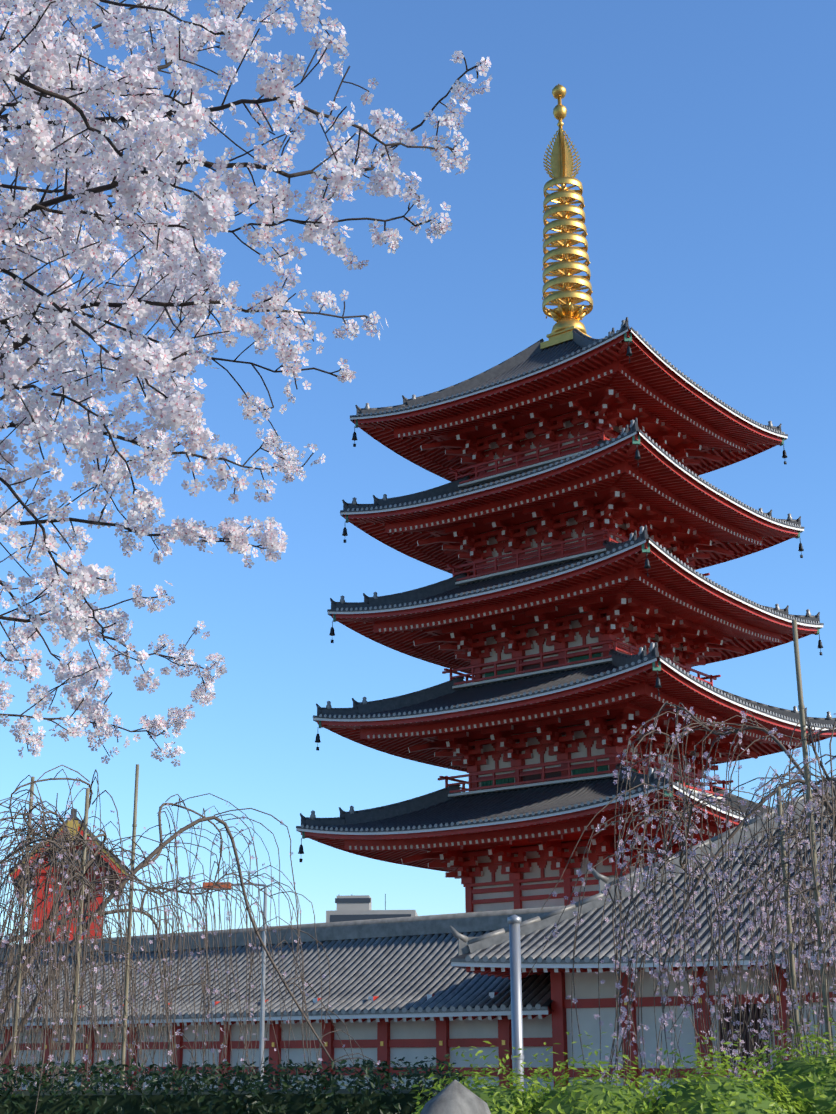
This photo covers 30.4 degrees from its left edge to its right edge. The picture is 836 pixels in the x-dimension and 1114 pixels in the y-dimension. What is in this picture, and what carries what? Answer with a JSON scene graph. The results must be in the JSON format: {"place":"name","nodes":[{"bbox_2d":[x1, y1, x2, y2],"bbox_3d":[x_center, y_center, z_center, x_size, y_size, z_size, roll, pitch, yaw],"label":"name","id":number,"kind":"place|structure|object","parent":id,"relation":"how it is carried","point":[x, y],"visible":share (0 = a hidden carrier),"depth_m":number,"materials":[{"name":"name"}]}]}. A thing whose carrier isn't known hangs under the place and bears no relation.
{"place":"outdoors","nodes":[
{"label":"outdoors","id":0,"kind":"place"},
{"bbox_2d":[10,809,128,942],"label":"gate building","id":1,"kind":"structure","parent":0,"point":[68,822],"depth_m":128.64,"materials":[{"name":"paint"}]},
{"bbox_2d":[326,894,417,921],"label":"distant office building","id":2,"kind":"structure","parent":0,"point":[354,907],"depth_m":292.35,"materials":[{"name":"beige concrete"}]},
{"bbox_2d":[0,0,835,944],"label":"sky","id":3,"kind":"structure","parent":0,"point":[703,132],"materials":[{"name":"blue"}]},
{"bbox_2d":[450,783,835,1099],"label":"temple hall","id":4,"kind":"structure","parent":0,"point":[588,995],"depth_m":43.23,"materials":[{"name":"paint"}]},
{"bbox_2d":[449,781,835,959],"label":"temple hall tiles","id":5,"kind":"object","parent":4,"relation":"attached to","point":[533,944],"visible":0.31,"depth_m":44.13,"materials":[{"name":"grey tile"}]},
{"label":"ground","id":6,"kind":"structure","parent":0,"visible":0},
{"bbox_2d":[9,777,34,1084],"bbox_3d":[-2.936,3.452,11.201,0.041,3.715,0.041,-8,-19,23],"label":"bamboo pole","id":7,"kind":"object","parent":6,"relation":"on","point":[17,1010],"visible":0.33,"depth_m":11.31,"materials":[{"name":"brown wood"}]},
{"bbox_2d":[67,788,89,1089],"bbox_3d":[-2.343,3.317,10.435,0.041,3.499,0.041,6,-19,-20],"label":"bamboo pole","id":8,"kind":"object","parent":6,"relation":"on","point":[83,863],"visible":0.62,"depth_m":10.67,"materials":[{"name":"brown wood"}]},
{"bbox_2d":[119,764,138,1087],"bbox_3d":[-2.252,3.540,11.818,0.041,3.914,0.041,6,-19,-20],"label":"bamboo pole","id":9,"kind":"object","parent":6,"relation":"on","point":[126,989],"visible":0.71,"depth_m":12.01,"materials":[{"name":"wood"}]},
{"bbox_2d":[0,765,395,1113],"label":"weeping cherry branches","id":10,"kind":"object","parent":6,"relation":"on","point":[72,868],"visible":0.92,"depth_m":11.07,"materials":[{"name":"brown plant"}]},
{"bbox_2d":[0,1054,465,1113],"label":"dark hedge","id":11,"kind":"object","parent":6,"relation":"on","point":[290,1098],"visible":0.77,"depth_m":8.54,"materials":[{"name":"green plant"}]},
{"bbox_2d":[203,882,266,1080],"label":"street light","id":12,"kind":"object","parent":6,"relation":"on","point":[262,1022],"visible":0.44,"depth_m":41.96,"materials":[{"name":"metal"}]},
{"bbox_2d":[0,0,485,756],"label":"tree branches","id":13,"kind":"object","parent":6,"relation":"on","point":[66,196],"visible":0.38,"depth_m":4.29,"materials":[{"name":"brown wood"}]},
{"bbox_2d":[0,0,491,766],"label":"cherry blossoms","id":14,"kind":"object","parent":13,"relation":"on","point":[50,66],"visible":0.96,"depth_m":4.26,"materials":[{"name":"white plant"}]},
{"bbox_2d":[0,912,553,1096],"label":"corridor","id":15,"kind":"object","parent":6,"relation":"on","point":[388,1035],"visible":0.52,"depth_m":51.13,"materials":[{"name":"paint"}]},
{"bbox_2d":[0,906,563,1019],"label":"corridor tiles","id":16,"kind":"object","parent":15,"relation":"attached to","point":[401,972],"visible":0.42,"depth_m":52.77,"materials":[{"name":"grey tile"}]},
{"bbox_2d":[420,1079,490,1113],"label":"stone post top","id":17,"kind":"object","parent":6,"relation":"on","point":[455,1096],"visible":1,"depth_m":5.96,"materials":[{"name":"grey stone"}]},
{"bbox_2d":[507,915,523,1090],"bbox_3d":[0.977,5.015,14.987,0.213,2.992,0.207,-1,-18,2],"label":"steel post","id":18,"kind":"object","parent":6,"relation":"on","point":[514,921],"visible":0.88,"depth_m":15.16,"materials":[{"name":"silver metal"}]},
{"bbox_2d":[296,128,835,912],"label":"pagoda","id":19,"kind":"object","parent":6,"relation":"on","point":[586,496],"visible":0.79,"depth_m":72.80,"materials":[{"name":"paint"}]},
{"bbox_2d":[298,84,835,861],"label":"pagoda roofs","id":20,"kind":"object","parent":19,"relation":"attached to","point":[508,802],"visible":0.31,"depth_m":73.38,"materials":[{"name":"tile"}]},
{"bbox_2d":[411,1005,835,1113],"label":"bushes","id":21,"kind":"object","parent":6,"relation":"on","point":[804,1084],"visible":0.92,"depth_m":6.78,"materials":[{"name":"green plant"}]},
{"bbox_2d":[526,702,835,1103],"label":"weeping cherry branches","id":22,"kind":"object","parent":6,"relation":"on","point":[831,809],"visible":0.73,"depth_m":9.20,"materials":[{"name":"brown plant"}]},
{"bbox_2d":[776,787,801,1057],"bbox_3d":[2.140,2.873,8.607,0.041,3.174,0.041,-8,-19,23],"label":"bamboo pole","id":23,"kind":"object","parent":6,"relation":"on","point":[785,874],"visible":0.48,"depth_m":8.85,"materials":[{"name":"wood"}]},
{"bbox_2d":[792,620,832,1055],"bbox_3d":[2.179,2.295,8.238,0.041,4.050,0.041,-8,-19,23],"label":"bamboo pole","id":24,"kind":"object","parent":6,"relation":"on","point":[801,707],"visible":0.52,"depth_m":8.54,"materials":[{"name":"wood"}]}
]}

